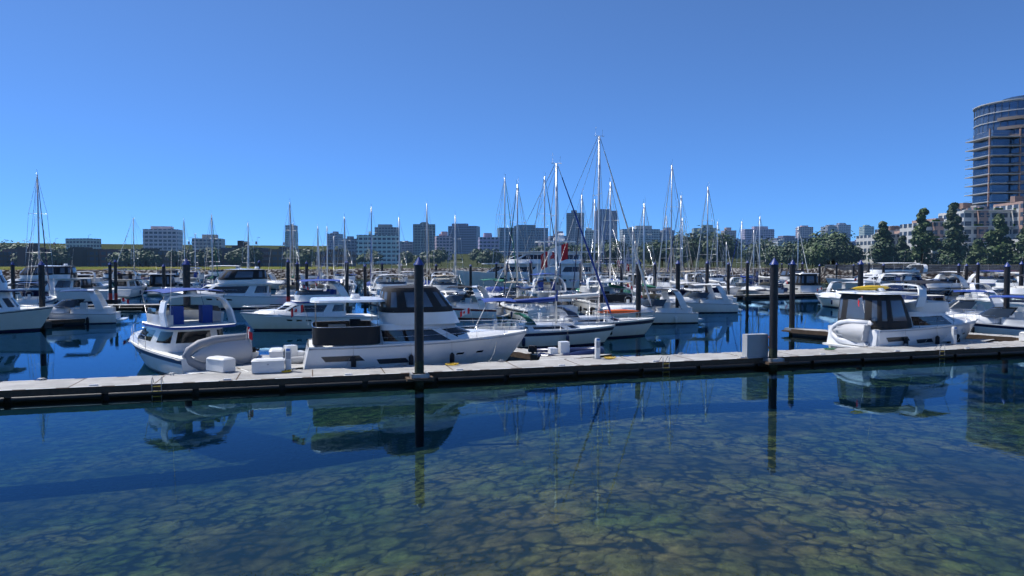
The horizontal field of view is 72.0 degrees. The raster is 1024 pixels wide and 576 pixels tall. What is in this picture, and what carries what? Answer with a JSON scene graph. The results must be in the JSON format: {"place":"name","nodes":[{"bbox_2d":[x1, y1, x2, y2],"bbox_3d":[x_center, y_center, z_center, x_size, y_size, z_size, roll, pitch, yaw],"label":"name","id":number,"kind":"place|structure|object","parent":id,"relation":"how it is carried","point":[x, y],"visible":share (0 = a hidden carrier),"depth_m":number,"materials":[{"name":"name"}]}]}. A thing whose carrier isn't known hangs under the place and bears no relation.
{"place":"outdoors","nodes":[
{"label":"outdoors","id":0,"kind":"place"},
{"bbox_2d":[0,243,1023,575],"bbox_3d":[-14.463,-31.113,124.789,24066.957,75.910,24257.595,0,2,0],"label":"ground","id":1,"kind":"structure","parent":0,"point":[896,471],"depth_m":25.11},
{"bbox_2d":[0,225,860,266],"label":"shore trees","id":2,"kind":"object","parent":1,"relation":"on","point":[59,257],"visible":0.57,"depth_m":372.04,"materials":[{"name":"green plant"}]},
{"bbox_2d":[0,209,873,266],"bbox_3d":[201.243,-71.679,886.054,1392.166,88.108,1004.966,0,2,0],"label":"city buildings","id":3,"kind":"structure","parent":1,"relation":"on","point":[91,252],"depth_m":700.26,"materials":[{"name":"grey concrete"}]},
{"bbox_2d":[758,202,1023,267],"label":"shore trees","id":4,"kind":"object","parent":1,"relation":"on","point":[883,250],"visible":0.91,"depth_m":231.94,"materials":[{"name":"green plant"}]},
{"bbox_2d":[824,265,1018,273],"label":"sea wall","id":5,"kind":"structure","parent":1,"relation":"on","point":[933,268],"depth_m":181.16,"materials":[{"name":"concrete"}]},
{"bbox_2d":[856,196,1023,263],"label":"terraced flats","id":6,"kind":"structure","parent":1,"relation":"on","point":[984,218],"depth_m":265.45,"materials":[{"name":"white concrete"}]},
{"bbox_2d":[873,207,1015,245],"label":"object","id":7,"kind":"object","parent":6,"relation":"attached to","point":[981,209],"visible":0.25,"depth_m":262.95,"materials":[{"name":"grey"}]},
{"bbox_2d":[964,95,1023,209],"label":"glass tower","id":8,"kind":"structure","parent":1,"relation":"on","point":[997,159],"depth_m":289.67,"materials":[{"name":"blue glass"}]},
{"bbox_2d":[0,277,1023,356],"bbox_3d":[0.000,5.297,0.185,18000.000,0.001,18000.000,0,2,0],"label":"water","id":9,"kind":"structure","parent":0,"point":[752,316],"depth_m":57.43,"materials":[{"name":"blue liquid"}]},
{"bbox_2d":[10,261,15,299],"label":"pile","id":10,"kind":"object","parent":9,"relation":"in","point":[12,264],"visible":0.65,"depth_m":77.55,"materials":[{"name":"black"}]},
{"bbox_2d":[0,270,52,331],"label":"motor yacht","id":11,"kind":"object","parent":9,"relation":"on","point":[14,316],"visible":0.95,"depth_m":54.94,"materials":[{"name":"white fiberglass"},{"name":"glass"}]},
{"bbox_2d":[15,169,58,306],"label":"sailboat","id":12,"kind":"object","parent":9,"relation":"on","point":[30,296],"visible":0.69,"depth_m":82.20,"materials":[{"name":"white fiberglass"},{"name":"wire"},{"name":"aluminium"}]},
{"bbox_2d":[38,261,51,365],"bbox_3d":[-38.112,2.045,57.199,0.900,8.525,0.900,0,2,0],"label":"pile","id":13,"kind":"object","parent":9,"relation":"in","point":[41,283],"visible":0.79,"depth_m":57.00,"materials":[{"name":"black"}]},
{"bbox_2d":[7,248,120,302],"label":"yacht","id":14,"kind":"object","parent":9,"relation":"on","point":[65,278],"visible":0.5,"depth_m":94.85,"materials":[{"name":"white plastic"}]},
{"bbox_2d":[46,319,84,324],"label":"walkway","id":15,"kind":"structure","parent":9,"relation":"on","point":[66,321],"depth_m":60.75,"materials":[{"name":"black wood"}]},
{"bbox_2d":[19,289,128,323],"bbox_3d":[-39.221,1.927,62.226,9.392,3.611,3.230,-1,2,-21],"label":"cruiser boat","id":16,"kind":"object","parent":9,"relation":"on","point":[101,311],"visible":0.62,"depth_m":61.87,"materials":[{"name":"white fiberglass"},{"name":"glass"}]},
{"bbox_2d":[72,262,108,288],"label":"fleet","id":17,"kind":"object","parent":9,"relation":"on","point":[95,283],"visible":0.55,"depth_m":114.12,"materials":[{"name":"white plastic"}]},
{"bbox_2d":[106,262,111,303],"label":"pile","id":18,"kind":"object","parent":9,"relation":"in","point":[110,281],"visible":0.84,"depth_m":91.95,"materials":[{"name":"black"}]},
{"bbox_2d":[111,260,120,303],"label":"pile","id":19,"kind":"object","parent":9,"relation":"in","point":[115,301],"visible":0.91,"depth_m":91.96,"materials":[{"name":"black"}]},
{"bbox_2d":[112,260,146,297],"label":"motorboat","id":20,"kind":"object","parent":9,"relation":"on","point":[131,285],"visible":0.81,"depth_m":111.32,"materials":[{"name":"white plastic"}]},
{"bbox_2d":[112,218,156,287],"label":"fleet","id":21,"kind":"object","parent":9,"relation":"on","point":[147,278],"visible":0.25,"depth_m":151.17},
{"bbox_2d":[147,259,181,295],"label":"motorboat","id":22,"kind":"object","parent":9,"relation":"on","point":[172,279],"visible":0.55,"depth_m":116.29,"materials":[{"name":"white"}]},
{"bbox_2d":[88,304,282,308],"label":"walkway","id":23,"kind":"structure","parent":9,"relation":"on","point":[131,306],"depth_m":81.72,"materials":[{"name":"concrete"}]},
{"bbox_2d":[177,262,209,287],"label":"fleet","id":24,"kind":"object","parent":9,"relation":"on","point":[196,279],"visible":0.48,"depth_m":124.70,"materials":[{"name":"blue"}]},
{"bbox_2d":[128,241,259,374],"bbox_3d":[-17.211,1.189,36.578,11.470,7.074,3.933,2,3,44],"label":"flybridge boat","id":25,"kind":"object","parent":9,"relation":"on","point":[179,339],"visible":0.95,"depth_m":34.34,"materials":[{"name":"white plastic"}]},
{"bbox_2d":[196,215,220,287],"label":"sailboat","id":26,"kind":"object","parent":9,"relation":"on","point":[212,261],"visible":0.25,"depth_m":112.39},
{"bbox_2d":[180,265,241,283],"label":"yacht","id":27,"kind":"object","parent":9,"relation":"on","point":[215,275],"visible":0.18,"depth_m":138.44,"materials":[{"name":"blue"}]},
{"bbox_2d":[160,253,308,308],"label":"yacht","id":28,"kind":"object","parent":9,"relation":"on","point":[245,287],"visible":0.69,"depth_m":82.11,"materials":[{"name":"white plastic"}]},
{"bbox_2d":[182,258,302,407],"bbox_3d":[-15.063,2.747,36.265,6.500,8.590,12.270,-2,3,-40],"label":"finger","id":29,"kind":"object","parent":9,"relation":"on","point":[220,364],"visible":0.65,"depth_m":32.68},
{"bbox_2d":[256,344,304,363],"bbox_3d":[-11.156,3.392,34.863,2.959,1.090,1.600,-1,2,-36],"label":"tender","id":30,"kind":"object","parent":9,"relation":"on","point":[297,356],"visible":0.24,"depth_m":34.67,"materials":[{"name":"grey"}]},
{"bbox_2d":[275,198,300,294],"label":"sailboat","id":31,"kind":"object","parent":9,"relation":"on","point":[282,291],"visible":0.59,"depth_m":104.24,"materials":[{"name":"white"}]},
{"bbox_2d":[286,260,289,301],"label":"pile","id":32,"kind":"object","parent":9,"relation":"in","point":[288,279],"visible":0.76,"depth_m":82.74,"materials":[{"name":"blue"}]},
{"bbox_2d":[267,274,312,288],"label":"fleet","id":33,"kind":"object","parent":9,"relation":"on","point":[274,286],"visible":0.27,"depth_m":144.32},
{"bbox_2d":[284,224,301,289],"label":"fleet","id":34,"kind":"object","parent":9,"relation":"on","point":[293,283],"visible":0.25,"depth_m":122.30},
{"bbox_2d":[240,251,376,329],"bbox_3d":[-16.226,0.459,57.709,11.345,7.060,3.735,-1,2,-25],"label":"motor yacht","id":35,"kind":"object","parent":9,"relation":"on","point":[278,318],"visible":0.77,"depth_m":56.23,"materials":[{"name":"white plastic"}]},
{"bbox_2d":[309,227,326,290],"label":"sailboat","id":36,"kind":"object","parent":9,"relation":"on","point":[318,286],"visible":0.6,"depth_m":111.87,"materials":[{"name":"white"}]},
{"bbox_2d":[321,228,333,288],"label":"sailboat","id":37,"kind":"object","parent":9,"relation":"on","point":[325,283],"visible":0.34,"depth_m":133.26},
{"bbox_2d":[336,217,355,296],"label":"sailboat","id":38,"kind":"object","parent":9,"relation":"on","point":[350,287],"visible":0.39,"depth_m":104.30,"materials":[{"name":"white"}]},
{"bbox_2d":[334,258,358,290],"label":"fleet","id":39,"kind":"object","parent":9,"relation":"on","point":[351,277],"visible":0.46,"depth_m":128.63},
{"bbox_2d":[345,260,351,310],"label":"pile","id":40,"kind":"object","parent":9,"relation":"in","point":[348,308],"visible":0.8,"depth_m":78.13,"materials":[{"name":"black wood"}]},
{"bbox_2d":[361,264,368,303],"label":"pile","id":41,"kind":"object","parent":9,"relation":"in","point":[365,278],"visible":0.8,"depth_m":91.96,"materials":[{"name":"black wood"}]},
{"bbox_2d":[361,207,379,295],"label":"sailboat","id":42,"kind":"object","parent":9,"relation":"on","point":[371,273],"visible":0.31,"depth_m":116.99,"materials":[{"name":"white"}]},
{"bbox_2d":[367,271,390,296],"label":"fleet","id":43,"kind":"object","parent":9,"relation":"on","point":[386,279],"visible":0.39,"depth_m":110.04,"materials":[{"name":"white plastic"}]},
{"bbox_2d":[369,274,406,305],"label":"motorboat","id":44,"kind":"object","parent":9,"relation":"on","point":[379,285],"visible":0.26,"depth_m":88.11,"materials":[{"name":"white plastic"}]},
{"bbox_2d":[391,218,407,281],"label":"sailboat","id":45,"kind":"object","parent":9,"relation":"on","point":[399,269],"visible":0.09,"depth_m":98.32,"materials":[{"name":"white"}]},
{"bbox_2d":[291,243,526,369],"bbox_3d":[-4.913,1.218,35.763,11.970,7.072,4.431,-1,2,-16],"label":"motor yacht","id":46,"kind":"object","parent":9,"relation":"on","point":[387,338],"visible":0.8,"depth_m":34.09,"materials":[{"name":"white plastic"}]},
{"bbox_2d":[401,261,424,284],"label":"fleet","id":47,"kind":"object","parent":9,"relation":"on","point":[409,280],"visible":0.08,"depth_m":106.40,"materials":[{"name":"white plastic"}]},
{"bbox_2d":[420,203,434,285],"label":"sailboat","id":48,"kind":"object","parent":9,"relation":"on","point":[427,282],"visible":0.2,"depth_m":123.05,"materials":[{"name":"white"}]},
{"bbox_2d":[429,270,458,290],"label":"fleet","id":49,"kind":"object","parent":9,"relation":"on","point":[442,280],"visible":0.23,"depth_m":107.19,"materials":[{"name":"white plastic"}]},
{"bbox_2d":[430,275,463,301],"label":"motorboat","id":50,"kind":"object","parent":9,"relation":"on","point":[443,289],"visible":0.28,"depth_m":85.33,"materials":[{"name":"white plastic"}]},
{"bbox_2d":[447,215,465,293],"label":"sailboat","id":51,"kind":"object","parent":9,"relation":"on","point":[462,291],"visible":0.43,"depth_m":108.35,"materials":[{"name":"white"}]},
{"bbox_2d":[445,286,507,318],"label":"express boat","id":52,"kind":"object","parent":9,"relation":"on","point":[459,306],"visible":0.39,"depth_m":67.45,"materials":[{"name":"white plastic"}]},
{"bbox_2d":[470,281,528,301],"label":"express boat","id":53,"kind":"object","parent":9,"relation":"on","point":[511,291],"visible":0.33,"depth_m":86.51,"materials":[{"name":"white plastic"}]},
{"bbox_2d":[478,174,521,306],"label":"sailboat","id":54,"kind":"object","parent":9,"relation":"on","point":[497,288],"visible":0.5,"depth_m":87.41,"materials":[{"name":"white"}]},
{"bbox_2d":[0,257,1023,447],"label":"dock","id":55,"kind":"object","parent":9,"relation":"in","point":[271,377],"visible":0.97,"depth_m":31.96,"materials":[{"name":"concrete"}]},
{"bbox_2d":[500,180,549,319],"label":"sailboat","id":56,"kind":"object","parent":9,"relation":"on","point":[530,311],"visible":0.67,"depth_m":67.77,"materials":[{"name":"white"}]},
{"bbox_2d":[460,163,614,348],"bbox_3d":[1.819,-2.241,45.229,10.448,12.926,3.140,-1,2,-14],"label":"sailboat","id":57,"kind":"object","parent":9,"relation":"on","point":[545,334],"visible":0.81,"depth_m":45.16,"materials":[{"name":"white plastic"}]},
{"bbox_2d":[514,173,563,293],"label":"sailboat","id":58,"kind":"object","parent":9,"relation":"on","point":[544,254],"visible":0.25,"depth_m":88.32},
{"bbox_2d":[452,233,628,288],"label":"motor yacht","id":59,"kind":"object","parent":9,"relation":"on","point":[567,273],"visible":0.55,"depth_m":145.27,"materials":[{"name":"white plastic"}]},
{"bbox_2d":[541,243,569,269],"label":"flag","id":60,"kind":"object","parent":59,"relation":"attached to","point":[564,256],"visible":0.66,"depth_m":113.64,"materials":[{"name":"red fabric"}]},
{"bbox_2d":[523,256,577,318],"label":"motorboat","id":61,"kind":"object","parent":9,"relation":"on","point":[568,303],"visible":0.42,"depth_m":71.42,"materials":[{"name":"white plastic"}]},
{"bbox_2d":[506,348,611,360],"bbox_3d":[-0.899,3.793,40.769,5.300,0.785,13.000,-2,3,-40],"label":"finger","id":62,"kind":"object","parent":9,"relation":"on","point":[519,354],"visible":0.23,"depth_m":37.52},
{"bbox_2d":[528,341,604,358],"bbox_3d":[2.982,3.521,38.037,4.269,1.270,2.180,0,2,-11],"label":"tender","id":63,"kind":"object","parent":9,"relation":"on","point":[564,348],"visible":0.62,"depth_m":37.69,"materials":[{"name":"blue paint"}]},
{"bbox_2d":[569,189,597,304],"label":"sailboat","id":64,"kind":"object","parent":9,"relation":"on","point":[582,283],"visible":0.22,"depth_m":82.60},
{"bbox_2d":[515,130,654,340],"bbox_3d":[5.535,-3.747,50.355,10.417,15.579,3.384,-1,2,-14],"label":"sailboat","id":65,"kind":"object","parent":9,"relation":"on","point":[628,327],"visible":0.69,"depth_m":50.50,"materials":[{"name":"white"}]},
{"bbox_2d":[566,199,608,292],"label":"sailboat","id":66,"kind":"object","parent":9,"relation":"on","point":[594,205],"visible":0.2,"depth_m":87.67,"materials":[{"name":"white"}]},
{"bbox_2d":[573,253,632,315],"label":"motorboat","id":67,"kind":"object","parent":9,"relation":"on","point":[612,295],"visible":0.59,"depth_m":70.63,"materials":[{"name":"white plastic"}]},
{"bbox_2d":[596,210,635,293],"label":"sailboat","id":68,"kind":"object","parent":9,"relation":"on","point":[634,286],"visible":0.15,"depth_m":98.75,"materials":[{"name":"white"}]},
{"bbox_2d":[595,177,641,304],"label":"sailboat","id":69,"kind":"object","parent":9,"relation":"on","point":[613,286],"visible":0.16,"depth_m":71.86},
{"bbox_2d":[616,227,644,299],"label":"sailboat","id":70,"kind":"object","parent":9,"relation":"on","point":[627,291],"visible":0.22,"depth_m":85.74,"materials":[{"name":"white"}]},
{"bbox_2d":[636,259,641,355],"bbox_3d":[9.914,2.061,55.289,0.900,8.626,0.900,0,2,0],"label":"pile","id":71,"kind":"object","parent":9,"relation":"in","point":[638,304],"visible":0.61,"depth_m":55.09,"materials":[{"name":"black"}]},
{"bbox_2d":[596,288,703,323],"bbox_3d":[12.089,1.878,62.900,9.896,3.662,3.463,-1,2,-15],"label":"express boat","id":72,"kind":"object","parent":9,"relation":"on","point":[665,310],"visible":0.65,"depth_m":61.97,"materials":[{"name":"white plastic"}]},
{"bbox_2d":[631,203,671,302],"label":"sailboat","id":73,"kind":"object","parent":9,"relation":"on","point":[655,296],"visible":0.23,"depth_m":75.22,"materials":[{"name":"white metal"}]},
{"bbox_2d":[633,264,673,294],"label":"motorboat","id":74,"kind":"object","parent":9,"relation":"on","point":[659,280],"visible":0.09,"depth_m":98.00,"materials":[{"name":"white"}]},
{"bbox_2d":[641,272,691,294],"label":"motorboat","id":75,"kind":"object","parent":9,"relation":"on","point":[665,285],"visible":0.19,"depth_m":90.06,"materials":[{"name":"white plastic"}]},
{"bbox_2d":[675,260,679,353],"bbox_3d":[14.994,1.768,63.800,0.900,8.619,0.900,0,2,0],"label":"pile","id":76,"kind":"object","parent":9,"relation":"in","point":[677,344],"visible":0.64,"depth_m":63.59,"materials":[{"name":"black"}]},
{"bbox_2d":[655,165,703,299],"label":"sailboat","id":77,"kind":"object","parent":9,"relation":"on","point":[682,291],"visible":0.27,"depth_m":82.65,"materials":[{"name":"white"}]},
{"bbox_2d":[669,218,694,277],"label":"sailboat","id":78,"kind":"object","parent":9,"relation":"on","point":[682,250],"visible":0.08,"depth_m":114.97,"materials":[{"name":"white metal"}]},
{"bbox_2d":[666,195,704,286],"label":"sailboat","id":79,"kind":"object","parent":9,"relation":"on","point":[681,200],"visible":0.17,"depth_m":101.66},
{"bbox_2d":[680,259,716,291],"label":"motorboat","id":80,"kind":"object","parent":9,"relation":"on","point":[690,279],"visible":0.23,"depth_m":97.82,"materials":[{"name":"white plastic"}]},
{"bbox_2d":[660,283,742,312],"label":"express boat","id":81,"kind":"object","parent":9,"relation":"on","point":[710,302],"visible":0.56,"depth_m":75.57,"materials":[{"name":"white plastic"}]},
{"bbox_2d":[694,186,736,302],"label":"sailboat","id":82,"kind":"object","parent":9,"relation":"on","point":[716,292],"visible":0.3,"depth_m":92.93,"materials":[{"name":"white"}]},
{"bbox_2d":[692,270,738,294],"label":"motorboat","id":83,"kind":"object","parent":9,"relation":"on","point":[723,284],"visible":0.32,"depth_m":111.97,"materials":[{"name":"white"}]},
{"bbox_2d":[709,221,738,285],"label":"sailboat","id":84,"kind":"object","parent":9,"relation":"on","point":[717,227],"visible":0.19,"depth_m":129.58,"materials":[{"name":"white"}]},
{"bbox_2d":[730,221,759,285],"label":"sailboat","id":85,"kind":"object","parent":9,"relation":"on","point":[743,277],"visible":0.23,"depth_m":124.65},
{"bbox_2d":[743,260,750,300],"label":"pile","id":86,"kind":"object","parent":9,"relation":"in","point":[747,298],"visible":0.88,"depth_m":100.31,"materials":[{"name":"black"}]},
{"bbox_2d":[730,277,765,294],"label":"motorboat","id":87,"kind":"object","parent":9,"relation":"on","point":[752,289],"visible":0.54,"depth_m":113.28,"materials":[{"name":"white plastic"}]},
{"bbox_2d":[742,258,788,292],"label":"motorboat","id":88,"kind":"object","parent":9,"relation":"on","point":[756,278],"visible":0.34,"depth_m":124.42,"materials":[{"name":"white plastic"}]},
{"bbox_2d":[749,216,783,293],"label":"sailboat","id":89,"kind":"object","parent":9,"relation":"on","point":[765,285],"visible":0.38,"depth_m":119.50,"materials":[{"name":"white"}]},
{"bbox_2d":[733,293,815,297],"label":"walkway","id":90,"kind":"structure","parent":9,"relation":"on","point":[779,295],"depth_m":109.75,"materials":[{"name":"concrete"}]},
{"bbox_2d":[778,269,821,292],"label":"motorboat","id":91,"kind":"object","parent":9,"relation":"on","point":[806,282],"visible":0.56,"depth_m":123.17,"materials":[{"name":"blue"}]},
{"bbox_2d":[817,281,850,291],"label":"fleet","id":92,"kind":"object","parent":9,"relation":"on","point":[829,287],"visible":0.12,"depth_m":94.44,"materials":[{"name":"white plastic"}]},
{"bbox_2d":[815,282,885,307],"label":"motorboat","id":93,"kind":"object","parent":9,"relation":"on","point":[829,299],"visible":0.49,"depth_m":84.65,"materials":[{"name":"white plastic"}]},
{"bbox_2d":[826,249,927,291],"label":"motorboat","id":94,"kind":"object","parent":9,"relation":"on","point":[874,272],"visible":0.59,"depth_m":119.65,"materials":[{"name":"white plastic"}]},
{"bbox_2d":[855,260,918,285],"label":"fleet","id":95,"kind":"object","parent":9,"relation":"on","point":[879,280],"visible":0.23,"depth_m":96.44,"materials":[{"name":"blue"}]},
{"bbox_2d":[781,260,995,371],"bbox_3d":[24.666,2.336,48.043,5.300,8.590,12.770,-2,3,-40],"label":"finger","id":96,"kind":"object","parent":9,"relation":"on","point":[791,329],"visible":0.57,"depth_m":52.25},
{"bbox_2d":[822,249,977,347],"bbox_3d":[25.350,0.913,44.512,11.770,7.072,4.332,-1,2,-22],"label":"motor yacht","id":97,"kind":"object","parent":9,"relation":"on","point":[873,315],"visible":0.89,"depth_m":42.44,"materials":[{"name":"white plastic"}]},
{"bbox_2d":[879,257,945,300],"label":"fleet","id":98,"kind":"object","parent":9,"relation":"on","point":[903,288],"visible":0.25,"depth_m":79.52,"materials":[{"name":"blue"}]},
{"bbox_2d":[856,260,1018,369],"bbox_3d":[30.586,2.276,49.763,5.300,8.590,12.770,-2,3,-40],"label":"finger","id":99,"kind":"object","parent":9,"relation":"on","point":[997,337],"visible":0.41,"depth_m":47.83},
{"bbox_2d":[914,254,969,299],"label":"yacht","id":100,"kind":"object","parent":9,"relation":"on","point":[935,288],"visible":0.19,"depth_m":80.77,"materials":[{"name":"blue"}]},
{"bbox_2d":[947,283,992,301],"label":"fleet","id":101,"kind":"object","parent":9,"relation":"on","point":[954,295],"visible":0.09,"depth_m":79.11,"materials":[{"name":"white plastic"}]},
{"bbox_2d":[945,290,1023,317],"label":"express boat","id":102,"kind":"object","parent":9,"relation":"on","point":[959,306],"visible":0.16,"depth_m":58.26,"materials":[{"name":"white plastic"}]},
{"bbox_2d":[946,295,1023,335],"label":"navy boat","id":103,"kind":"object","parent":9,"relation":"on","point":[995,320],"visible":0.48,"depth_m":50.21,"materials":[{"name":"white plastic"}]},
{"bbox_2d":[967,257,1016,288],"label":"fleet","id":104,"kind":"object","parent":9,"relation":"on","point":[990,280],"visible":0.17,"depth_m":98.01,"materials":[{"name":"blue"}]},
{"bbox_2d":[969,272,1018,297],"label":"motorboat","id":105,"kind":"object","parent":9,"relation":"on","point":[999,288],"visible":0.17,"depth_m":82.21,"materials":[{"name":"white plastic"}]},
{"bbox_2d":[965,274,1023,311],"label":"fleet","id":106,"kind":"object","parent":9,"relation":"on","point":[1014,302],"visible":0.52,"depth_m":68.31,"materials":[{"name":"white plastic"}]},
{"bbox_2d":[1002,262,1010,372],"bbox_3d":[37.520,2.233,53.508,0.900,8.408,0.900,0,2,0],"label":"pile","id":107,"kind":"object","parent":9,"relation":"in","point":[1007,270],"visible":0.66,"depth_m":53.32,"materials":[{"name":"blue"}]},
{"bbox_2d":[0,0,1023,245],"label":"sky","id":108,"kind":"structure","parent":0,"point":[816,114],"materials":[{"name":"blue"}]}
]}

